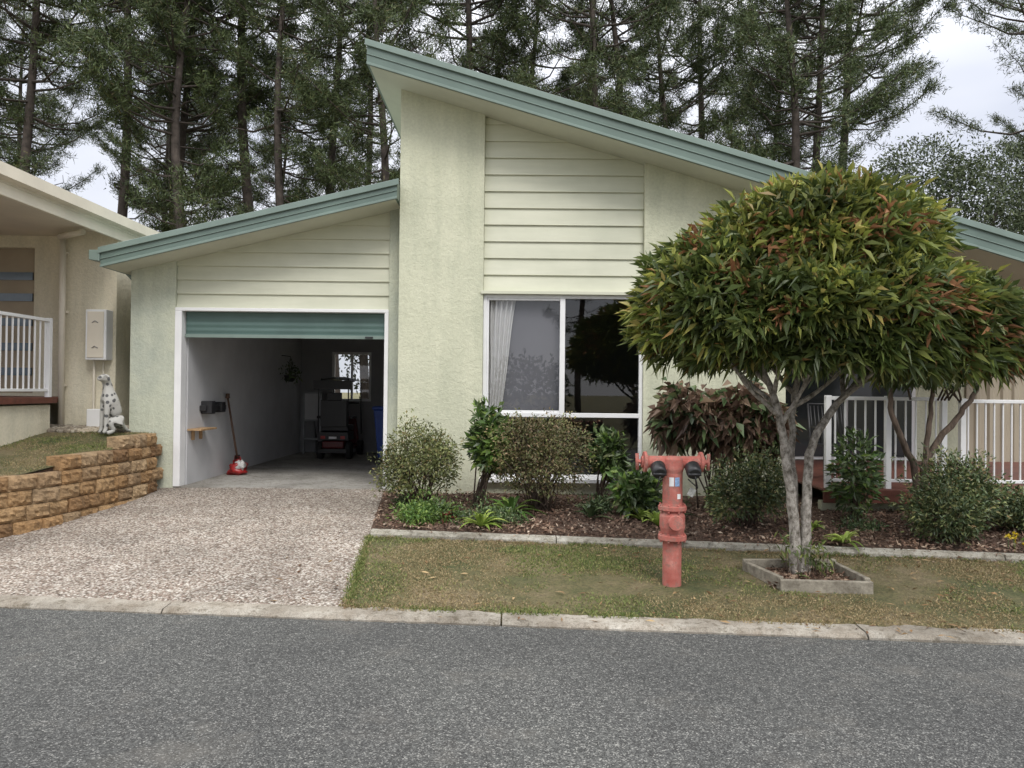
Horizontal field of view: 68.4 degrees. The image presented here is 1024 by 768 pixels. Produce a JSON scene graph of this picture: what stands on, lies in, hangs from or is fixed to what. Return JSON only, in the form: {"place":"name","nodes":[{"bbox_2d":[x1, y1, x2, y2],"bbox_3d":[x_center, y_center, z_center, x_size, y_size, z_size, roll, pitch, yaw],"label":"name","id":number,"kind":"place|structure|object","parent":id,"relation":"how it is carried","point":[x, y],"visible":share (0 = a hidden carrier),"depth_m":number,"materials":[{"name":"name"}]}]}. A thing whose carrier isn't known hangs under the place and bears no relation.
{"place":"outdoors","nodes":[
{"label":"outdoors","id":0,"kind":"place"},
{"bbox_2d":[0,431,154,475],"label":"terrace lawn","id":1,"kind":"structure","parent":0,"point":[5,453],"depth_m":8.74,"materials":[{"name":"plant"}]},
{"bbox_2d":[0,232,130,446],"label":"walls","id":2,"kind":"structure","parent":1,"relation":"on","point":[90,284],"depth_m":10.31,"materials":[{"name":"paint"}]},
{"bbox_2d":[0,248,38,392],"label":"entry door","id":3,"kind":"structure","parent":2,"relation":"attached to","point":[19,278],"depth_m":10.68,"materials":[{"name":"brown glass"}]},
{"bbox_2d":[0,396,57,404],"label":"deck","id":4,"kind":"structure","parent":2,"relation":"attached to","point":[5,400],"depth_m":9.32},
{"bbox_2d":[0,311,52,396],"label":"deck railing","id":5,"kind":"object","parent":4,"relation":"on","point":[48,341],"visible":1,"depth_m":9.33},
{"bbox_2d":[0,195,94,235],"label":"soffit","id":6,"kind":"structure","parent":2,"relation":"on","point":[17,218],"depth_m":9.78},
{"bbox_2d":[0,179,139,241],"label":"roof fascia","id":7,"kind":"structure","parent":2,"relation":"on","point":[11,191],"depth_m":8.93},
{"bbox_2d":[0,161,159,236],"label":"gutter and roof","id":8,"kind":"object","parent":7,"relation":"on","point":[25,180],"depth_m":8.92,"materials":[{"name":"beige metal"}]},
{"bbox_2d":[57,229,85,424],"bbox_3d":[-5.960,-0.726,10.116,0.551,2.678,0.190,0,-1,36],"label":"downpipe","id":9,"kind":"object","parent":2,"relation":"attached to","point":[63,253],"visible":0.9,"depth_m":10.20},
{"bbox_2d":[85,309,112,360],"bbox_3d":[-5.593,-0.662,10.216,0.280,0.680,0.180,1,-1,0],"label":"electricity meter box","id":10,"kind":"object","parent":2,"relation":"attached to","point":[108,338],"visible":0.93,"depth_m":10.14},
{"bbox_2d":[87,311,104,408],"bbox_3d":[-5.598,-0.193,10.197,0.220,1.560,0.174,1,-1,0],"label":"meter box lid","id":11,"kind":"object","parent":10,"relation":"attached to","point":[95,333],"visible":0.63,"depth_m":10.12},
{"bbox_2d":[47,424,128,432],"bbox_3d":[-6.509,0.587,9.992,3.096,0.100,0.587,1,-1,0],"label":"pebble strip","id":12,"kind":"object","parent":1,"relation":"on","point":[68,428],"visible":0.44,"depth_m":9.80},
{"bbox_2d":[86,409,109,426],"bbox_3d":[-5.585,0.478,10.185,0.240,0.280,0.180,1,-1,0],"label":"gas meter cover","id":13,"kind":"object","parent":12,"relation":"on","point":[92,417],"visible":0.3,"depth_m":10.10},
{"bbox_2d":[97,374,130,434],"bbox_3d":[-5.045,0.254,9.573,0.270,0.760,0.499,0,-1,38],"label":"dog statue","id":14,"kind":"object","parent":1,"relation":"on","point":[110,405],"visible":1,"depth_m":9.47,"materials":[{"name":"ceramic"}]},
{"bbox_2d":[0,488,383,606],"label":"aggregate driveway","id":15,"kind":"structure","parent":0,"point":[236,545],"depth_m":6.87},
{"bbox_2d":[173,452,385,490],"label":"garage floor","id":16,"kind":"structure","parent":0,"point":[306,470],"depth_m":11.24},
{"bbox_2d":[226,455,248,474],"bbox_3d":[-4.064,1.240,11.202,0.328,0.364,0.315,1,-1,0],"label":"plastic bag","id":17,"kind":"object","parent":16,"relation":"on","point":[238,466],"visible":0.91,"depth_m":11.10,"materials":[{"name":"red paint"}]},
{"bbox_2d":[302,391,321,453],"bbox_3d":[-3.948,0.768,15.065,0.360,1.234,0.384,1,-1,0],"label":"whiteboard easel","id":18,"kind":"object","parent":16,"relation":"on","point":[310,406],"visible":0.75,"depth_m":14.89,"materials":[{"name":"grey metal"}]},
{"bbox_2d":[314,377,365,458],"bbox_3d":[-3.257,0.623,14.339,0.680,1.520,1.410,1,-1,0],"label":"golf cart","id":19,"kind":"object","parent":16,"relation":"on","point":[338,433],"visible":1,"depth_m":13.76,"materials":[{"name":"plastic"}]},
{"bbox_2d":[372,406,383,460],"bbox_3d":[-2.129,0.890,13.397,0.600,0.992,0.710,1,-1,0],"label":"wheelie bin","id":20,"kind":"object","parent":16,"relation":"on","point":[378,414],"visible":0.18,"depth_m":13.10,"materials":[{"name":"blue plastic"}]},
{"bbox_2d":[185,337,383,484],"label":"garage interior walls","id":21,"kind":"structure","parent":0,"point":[266,403],"depth_m":12.75,"materials":[{"name":"paint"}]},
{"bbox_2d":[0,608,1023,767],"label":"asphalt road","id":22,"kind":"structure","parent":0,"point":[86,689],"depth_m":3.94,"materials":[{"name":"asphalt"}]},
{"bbox_2d":[0,0,1023,392],"label":"sky","id":23,"kind":"structure","parent":0,"point":[977,89],"materials":[{"name":"white"}]},
{"bbox_2d":[29,393,1023,632],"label":"ground","id":24,"kind":"structure","parent":0,"point":[620,587],"depth_m":5.89,"materials":[{"name":"plant"}]},
{"bbox_2d":[0,0,59,179],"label":"pine tree","id":25,"kind":"object","parent":24,"relation":"on","point":[15,110],"visible":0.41,"depth_m":29.06,"materials":[{"name":"green plant"}]},
{"bbox_2d":[0,0,113,193],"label":"pine tree","id":26,"kind":"object","parent":24,"relation":"on","point":[47,136],"visible":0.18,"depth_m":39.76,"materials":[{"name":"green plant"}]},
{"bbox_2d":[0,0,159,184],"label":"pine tree","id":27,"kind":"object","parent":24,"relation":"on","point":[67,87],"visible":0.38,"depth_m":28.59,"materials":[{"name":"green plant"}]},
{"bbox_2d":[0,433,163,537],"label":"block retaining wall","id":28,"kind":"structure","parent":24,"relation":"on","point":[73,486],"depth_m":8.12,"materials":[{"name":"stone"}]},
{"bbox_2d":[51,0,234,224],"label":"pine tree","id":29,"kind":"object","parent":24,"relation":"on","point":[122,210],"visible":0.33,"depth_m":29.47,"materials":[{"name":"green plant"}]},
{"bbox_2d":[48,0,273,230],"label":"pine tree","id":30,"kind":"object","parent":24,"relation":"on","point":[181,197],"visible":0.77,"depth_m":27.35,"materials":[{"name":"green plant"}]},
{"bbox_2d":[84,11,249,224],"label":"pine tree","id":31,"kind":"object","parent":24,"relation":"on","point":[157,142],"visible":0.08,"depth_m":41.32,"materials":[{"name":"green plant"}]},
{"bbox_2d":[94,4,257,229],"bbox_3d":[-16.457,-10.040,36.107,8.333,23.250,6.392,0,-1,16],"label":"pine tree","id":32,"kind":"object","parent":24,"relation":"on","point":[192,143],"visible":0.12,"depth_m":35.98,"materials":[{"name":"green plant"}]},
{"bbox_2d":[96,0,296,232],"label":"pine tree","id":33,"kind":"object","parent":24,"relation":"on","point":[185,130],"visible":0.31,"depth_m":30.95,"materials":[{"name":"green plant"}]},
{"bbox_2d":[140,0,343,212],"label":"pine tree","id":34,"kind":"object","parent":24,"relation":"on","point":[249,197],"visible":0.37,"depth_m":30.52,"materials":[{"name":"green plant"}]},
{"bbox_2d":[129,209,399,489],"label":"garage walls","id":35,"kind":"structure","parent":24,"relation":"on","point":[154,294],"depth_m":9.80,"materials":[{"name":"paint"}]},
{"bbox_2d":[200,401,225,413],"bbox_3d":[-4.218,0.327,10.722,0.149,0.180,0.750,1,-1,0],"label":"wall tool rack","id":36,"kind":"object","parent":35,"relation":"attached to","point":[210,407],"depth_m":10.43,"materials":[{"name":"black plastic"}]},
{"bbox_2d":[100,185,399,274],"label":"garage roof","id":37,"kind":"structure","parent":35,"relation":"on","point":[242,228],"depth_m":9.32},
{"bbox_2d":[98,178,398,266],"bbox_3d":[-3.254,-1.990,9.305,3.700,1.133,0.028,1,-1,0],"label":"garage roof capping","id":38,"kind":"object","parent":37,"relation":"attached to","point":[246,216],"visible":1,"depth_m":9.29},
{"bbox_2d":[104,199,399,274],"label":"garage roof soffit","id":39,"kind":"structure","parent":37,"relation":"attached to","point":[128,267],"depth_m":9.58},
{"bbox_2d":[173,307,388,488],"bbox_3d":[-3.003,0.181,9.866,2.776,2.325,0.165,1,-1,0],"label":"garage door frame","id":40,"kind":"object","parent":35,"relation":"attached to","point":[179,419],"visible":0.83,"depth_m":9.79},
{"bbox_2d":[177,212,389,309],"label":"garage weatherboards","id":41,"kind":"object","parent":35,"relation":"attached to","point":[344,265],"visible":1,"depth_m":9.86,"materials":[{"name":"wood"}]},
{"bbox_2d":[185,312,384,339],"bbox_3d":[-2.971,-0.867,10.078,2.620,0.538,0.420,1,-1,0],"label":"roller door","id":42,"kind":"structure","parent":35,"relation":"attached to","point":[283,325],"depth_m":9.91,"materials":[{"name":"green metal"}]},
{"bbox_2d":[279,355,302,383],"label":"hanging basket plant","id":43,"kind":"object","parent":35,"relation":"in","point":[289,377],"visible":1,"depth_m":13.97,"materials":[{"name":"green plant"}]},
{"bbox_2d":[332,352,370,400],"bbox_3d":[-3.259,-0.149,15.357,0.800,1.000,0.050,1,-1,0],"label":"garage back window frame","id":44,"kind":"object","parent":35,"relation":"attached to","point":[352,354],"visible":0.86,"depth_m":15.33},
{"bbox_2d":[220,83,325,217],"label":"pine tree","id":45,"kind":"object","parent":24,"relation":"on","point":[266,163],"visible":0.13,"depth_m":42.49,"materials":[{"name":"green plant"}]},
{"bbox_2d":[209,210,368,398],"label":"bushland understorey","id":46,"kind":"object","parent":24,"relation":"on","point":[354,375],"depth_m":43.51,"materials":[{"name":"green plant"}]},
{"bbox_2d":[196,0,388,215],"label":"pine tree","id":47,"kind":"object","parent":24,"relation":"on","point":[278,148],"visible":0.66,"depth_m":27.74,"materials":[{"name":"green plant"}]},
{"bbox_2d":[234,0,420,392],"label":"pine tree","id":48,"kind":"object","parent":24,"relation":"on","point":[333,157],"visible":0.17,"depth_m":31.25,"materials":[{"name":"green plant"}]},
{"bbox_2d":[286,0,434,398],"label":"pine tree","id":49,"kind":"object","parent":24,"relation":"on","point":[364,370],"visible":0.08,"depth_m":41.52,"materials":[{"name":"green plant"}]},
{"bbox_2d":[273,0,469,398],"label":"pine tree","id":50,"kind":"object","parent":24,"relation":"on","point":[338,108],"visible":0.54,"depth_m":26.93,"materials":[{"name":"green plant"}]},
{"bbox_2d":[386,0,582,83],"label":"pine tree","id":51,"kind":"object","parent":24,"relation":"on","point":[467,60],"visible":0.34,"depth_m":31.16,"materials":[{"name":"green plant"}]},
{"bbox_2d":[473,21,547,89],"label":"pine tree","id":52,"kind":"object","parent":24,"relation":"on","point":[485,59],"visible":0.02,"depth_m":43.86,"materials":[{"name":"green plant"}]},
{"bbox_2d":[0,595,1023,645],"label":"concrete kerb","id":53,"kind":"structure","parent":24,"relation":"on","point":[643,624],"depth_m":5.17,"materials":[{"name":"concrete"}]},
{"bbox_2d":[472,0,605,103],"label":"pine tree","id":54,"kind":"object","parent":24,"relation":"on","point":[504,70],"visible":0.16,"depth_m":32.42,"materials":[{"name":"green plant"}]},
{"bbox_2d":[504,0,689,122],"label":"pine tree","id":55,"kind":"object","parent":24,"relation":"on","point":[590,61],"visible":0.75,"depth_m":28.14,"materials":[{"name":"green plant"}]},
{"bbox_2d":[550,0,692,128],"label":"pine tree","id":56,"kind":"object","parent":24,"relation":"on","point":[616,36],"visible":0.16,"depth_m":31.00,"materials":[{"name":"green plant"}]},
{"bbox_2d":[272,539,1023,639],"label":"fallen leaves","id":57,"kind":"object","parent":24,"relation":"on","point":[766,600],"visible":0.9,"depth_m":5.68,"materials":[{"name":"brown plant"}]},
{"bbox_2d":[635,451,709,586],"bbox_3d":[1.274,1.071,5.949,0.598,1.067,0.307,1,-1,0],"label":"fire hydrant","id":58,"kind":"object","parent":24,"relation":"on","point":[672,508],"visible":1,"depth_m":5.92,"materials":[{"name":"metal"}]},
{"bbox_2d":[583,0,762,145],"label":"pine tree","id":59,"kind":"object","parent":24,"relation":"on","point":[699,56],"visible":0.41,"depth_m":31.05,"materials":[{"name":"green plant"}]},
{"bbox_2d":[396,89,963,495],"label":"front walls","id":60,"kind":"structure","parent":24,"relation":"on","point":[441,264],"depth_m":9.52,"materials":[{"name":"paint"}]},
{"bbox_2d":[481,290,630,295],"bbox_3d":[0.652,-1.147,9.549,2.080,0.037,0.125,1,-1,0],"label":"window head trim","id":61,"kind":"structure","parent":60,"relation":"attached to","point":[555,293],"depth_m":9.49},
{"bbox_2d":[479,294,642,483],"bbox_3d":[0.639,0.057,9.520,2.080,2.369,0.160,1,-1,0],"label":"window frame","id":62,"kind":"object","parent":60,"relation":"attached to","point":[513,297],"visible":0.52,"depth_m":9.54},
{"bbox_2d":[488,300,515,409],"bbox_3d":[-0.138,-0.341,9.639,0.360,1.460,0.052,1,-1,0],"label":"curtain","id":63,"kind":"object","parent":62,"relation":"hanging from","point":[501,313],"visible":0.86,"depth_m":9.64,"materials":[{"name":"fabric"}]},
{"bbox_2d":[488,301,559,418],"bbox_3d":[0.153,-0.332,9.686,0.940,1.550,0.005,1,-1,0],"label":"window pane","id":64,"kind":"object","parent":62,"relation":"in","point":[532,379],"depth_m":9.68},
{"bbox_2d":[484,117,643,291],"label":"weatherboards","id":65,"kind":"object","parent":60,"relation":"attached to","point":[561,215],"visible":0.94,"depth_m":9.60,"materials":[{"name":"paint"}]},
{"bbox_2d":[499,299,638,474],"bbox_3d":[1.005,0.019,11.520,4.490,2.600,3.560,1,-1,0],"label":"living room interior","id":66,"kind":"object","parent":60,"relation":"attached to","point":[601,371],"visible":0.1,"depth_m":13.20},
{"bbox_2d":[367,46,1023,262],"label":"roof","id":67,"kind":"structure","parent":60,"relation":"on","point":[992,237],"depth_m":9.03,"materials":[{"name":"green metal"}]},
{"bbox_2d":[365,38,1023,261],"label":"roof capping","id":68,"kind":"object","parent":67,"relation":"attached to","point":[629,120],"visible":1,"depth_m":9.01,"materials":[{"name":"green metal"}]},
{"bbox_2d":[370,66,1023,295],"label":"roof soffit","id":69,"kind":"structure","parent":67,"relation":"attached to","point":[391,85],"depth_m":9.33,"materials":[{"name":"paint"}]},
{"bbox_2d":[795,374,915,459],"bbox_3d":[5.299,0.108,11.975,2.200,2.180,0.049,1,-1,0],"label":"verandah door frame","id":70,"kind":"object","parent":60,"relation":"attached to","point":[913,429],"visible":0.07,"depth_m":11.94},
{"bbox_2d":[786,368,911,456],"bbox_3d":[5.299,0.113,11.940,2.060,2.070,0.019,1,-1,0],"label":"verandah sliding door","id":71,"kind":"structure","parent":70,"relation":"in","point":[832,389],"depth_m":11.93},
{"bbox_2d":[370,488,1023,566],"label":"mulch garden bed","id":72,"kind":"object","parent":24,"relation":"on","point":[562,519],"visible":0.54,"depth_m":7.62,"materials":[{"name":"soil"}]},
{"bbox_2d":[367,407,464,506],"bbox_3d":[-1.087,0.854,8.419,1.134,1.200,1.054,1,-1,0],"label":"olive shrub","id":73,"kind":"object","parent":72,"relation":"on","point":[423,460],"visible":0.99,"depth_m":8.35,"materials":[{"name":"green plant"}]},
{"bbox_2d":[383,480,466,528],"bbox_3d":[-0.906,1.310,7.938,0.834,0.571,0.851,0,-1,40],"label":"ground cover plant","id":74,"kind":"object","parent":72,"relation":"on","point":[423,511],"visible":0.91,"depth_m":7.76,"materials":[{"name":"green plant"}]},
{"bbox_2d":[454,509,505,529],"bbox_3d":[-0.315,1.373,7.622,0.583,0.203,0.523,1,-1,0],"label":"bromeliad","id":75,"kind":"object","parent":72,"relation":"on","point":[482,521],"visible":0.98,"depth_m":7.58,"materials":[{"name":"green plant"}]},
{"bbox_2d":[461,395,518,508],"bbox_3d":[-0.238,0.788,8.508,0.687,1.338,0.713,1,-1,-20],"label":"leafy shrub","id":76,"kind":"object","parent":72,"relation":"on","point":[478,450],"visible":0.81,"depth_m":8.39,"materials":[{"name":"green plant"}]},
{"bbox_2d":[451,490,532,529],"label":"ground cover plant","id":77,"kind":"object","parent":72,"relation":"on","point":[510,515],"visible":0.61,"depth_m":7.79,"materials":[{"name":"green plant"}]},
{"bbox_2d":[475,495,546,520],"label":"strap leaf plant","id":78,"kind":"object","parent":72,"relation":"on","point":[509,503],"visible":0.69,"depth_m":8.17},
{"bbox_2d":[477,407,604,512],"bbox_3d":[0.320,0.860,8.398,1.444,1.216,1.024,1,-1,0],"label":"rusty shrub","id":79,"kind":"object","parent":72,"relation":"on","point":[528,474],"visible":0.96,"depth_m":8.29,"materials":[{"name":"green plant"}]},
{"bbox_2d":[572,503,612,519],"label":"strap leaf plant","id":80,"kind":"object","parent":72,"relation":"on","point":[591,510],"visible":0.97,"depth_m":7.97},
{"bbox_2d":[567,485,619,515],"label":"ground cover plant","id":81,"kind":"object","parent":72,"relation":"on","point":[605,504],"visible":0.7,"depth_m":8.24,"materials":[{"name":"green plant"}]},
{"bbox_2d":[584,423,632,499],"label":"leafy shrub","id":82,"kind":"object","parent":72,"relation":"on","point":[611,448],"visible":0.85,"depth_m":8.86,"materials":[{"name":"green plant"}]},
{"bbox_2d":[604,459,662,518],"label":"broad leaf plant","id":83,"kind":"object","parent":72,"relation":"on","point":[634,488],"visible":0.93,"depth_m":8.05,"materials":[{"name":"green plant"}]},
{"bbox_2d":[643,377,805,511],"bbox_3d":[2.410,0.693,8.630,1.802,1.563,0.962,0,-1,12],"label":"copper leaf shrub","id":84,"kind":"object","parent":72,"relation":"on","point":[722,421],"visible":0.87,"depth_m":8.42,"materials":[{"name":"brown plant"}]},
{"bbox_2d":[697,431,798,528],"bbox_3d":[2.406,0.996,7.744,1.010,1.034,0.949,1,-1,0],"label":"dark green shrub","id":85,"kind":"object","parent":72,"relation":"on","point":[754,496],"visible":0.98,"depth_m":7.58,"materials":[{"name":"green plant"}]},
{"bbox_2d":[816,530,863,552],"bbox_3d":[3.105,1.440,7.017,0.376,0.170,0.480,1,-1,-21],"label":"bromeliad","id":86,"kind":"object","parent":72,"relation":"on","point":[845,536],"visible":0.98,"depth_m":7.02,"materials":[{"name":"green plant"}]},
{"bbox_2d":[831,507,889,532],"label":"ground cover plant","id":87,"kind":"object","parent":72,"relation":"on","point":[867,525],"visible":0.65,"depth_m":7.59,"materials":[{"name":"green plant"}]},
{"bbox_2d":[870,365,982,514],"bbox_3d":[4.614,0.298,8.053,1.942,2.431,1.316,1,-1,0],"label":"crooked small tree","id":88,"kind":"object","parent":72,"relation":"on","point":[949,427],"visible":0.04,"depth_m":7.98,"materials":[{"name":"brown plant"}]},
{"bbox_2d":[879,442,1017,548],"bbox_3d":[4.290,1.072,7.321,1.319,1.029,1.132,1,-1,0],"label":"dark green shrub","id":89,"kind":"object","parent":72,"relation":"on","point":[963,497],"visible":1,"depth_m":7.20,"materials":[{"name":"green plant"}]},
{"bbox_2d":[982,478,1023,532],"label":"dark green shrub","id":90,"kind":"object","parent":72,"relation":"on","point":[1016,508],"visible":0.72,"depth_m":7.49,"materials":[{"name":"green plant"}]},
{"bbox_2d":[370,528,1023,562],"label":"garden edging","id":91,"kind":"object","parent":24,"relation":"on","point":[878,552],"visible":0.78,"depth_m":7.03,"materials":[{"name":"concrete"}]},
{"bbox_2d":[602,0,809,149],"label":"pine tree","id":92,"kind":"object","parent":24,"relation":"on","point":[694,7],"visible":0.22,"depth_m":37.16,"materials":[{"name":"green plant"}]},
{"bbox_2d":[704,7,837,169],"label":"pine tree","id":93,"kind":"object","parent":24,"relation":"on","point":[807,152],"visible":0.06,"depth_m":41.47,"materials":[{"name":"green plant"}]},
{"bbox_2d":[691,0,919,174],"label":"pine tree","id":94,"kind":"object","parent":24,"relation":"on","point":[748,16],"visible":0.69,"depth_m":28.94,"materials":[{"name":"green plant"}]},
{"bbox_2d":[774,527,837,577],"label":"base sucker plant","id":95,"kind":"object","parent":24,"relation":"on","point":[825,565],"visible":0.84,"depth_m":6.10,"materials":[{"name":"green plant"}]},
{"bbox_2d":[742,559,872,593],"bbox_3d":[2.359,1.548,6.096,0.817,0.135,0.667,1,-1,0],"label":"timber tree surround","id":96,"kind":"object","parent":24,"relation":"on","point":[861,584],"visible":0.81,"depth_m":5.81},
{"bbox_2d":[761,565,855,588],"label":"tree surround mulch","id":97,"kind":"object","parent":24,"relation":"on","point":[811,576],"visible":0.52,"depth_m":6.05,"materials":[{"name":"brown plant"}]},
{"bbox_2d":[615,158,1023,573],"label":"round canopy tree","id":98,"kind":"object","parent":97,"relation":"on","point":[812,276],"visible":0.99,"depth_m":5.57,"materials":[{"name":"green plant"}]},
{"bbox_2d":[713,0,947,172],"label":"pine tree","id":99,"kind":"object","parent":24,"relation":"on","point":[778,132],"visible":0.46,"depth_m":30.88,"materials":[{"name":"green plant"}]},
{"bbox_2d":[822,425,889,521],"bbox_3d":[3.642,0.968,7.896,0.698,1.075,0.795,1,-1,0],"label":"verandah shrub","id":100,"kind":"object","parent":24,"relation":"on","point":[851,491],"visible":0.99,"depth_m":7.87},
{"bbox_2d":[744,0,970,171],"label":"pine tree","id":101,"kind":"object","parent":24,"relation":"on","point":[906,38],"visible":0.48,"depth_m":32.41,"materials":[{"name":"green plant"}]},
{"bbox_2d":[818,500,982,510],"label":"deck base wall","id":102,"kind":"structure","parent":24,"relation":"on","point":[822,506],"depth_m":8.49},
{"bbox_2d":[795,460,1023,503],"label":"verandah deck","id":103,"kind":"structure","parent":24,"relation":"on","point":[890,494],"depth_m":9.71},
{"bbox_2d":[807,403,861,481],"bbox_3d":[3.943,0.708,9.235,0.461,0.933,0.545,1,-1,0],"label":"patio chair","id":104,"kind":"object","parent":103,"relation":"on","point":[811,427],"visible":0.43,"depth_m":9.44,"materials":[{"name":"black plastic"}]},
{"bbox_2d":[824,395,1023,488],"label":"verandah railing","id":105,"kind":"object","parent":103,"relation":"on","point":[828,399],"visible":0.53,"depth_m":8.40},
{"bbox_2d":[862,125,1023,235],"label":"broadleaf tree","id":106,"kind":"object","parent":24,"relation":"on","point":[1000,196],"visible":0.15,"depth_m":26.27,"materials":[{"name":"green plant"}]},
{"bbox_2d":[920,0,1023,232],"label":"pine tree","id":107,"kind":"object","parent":24,"relation":"on","point":[1002,5],"visible":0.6,"depth_m":37.48,"materials":[{"name":"green plant"}]},
{"bbox_2d":[964,375,1023,461],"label":"steel fence","id":108,"kind":"object","parent":24,"relation":"on","point":[1015,393],"visible":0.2,"depth_m":12.02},
{"bbox_2d":[987,2,1023,162],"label":"pine tree","id":109,"kind":"object","parent":24,"relation":"on","point":[1008,127],"visible":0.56,"depth_m":46.53,"materials":[{"name":"green plant"}]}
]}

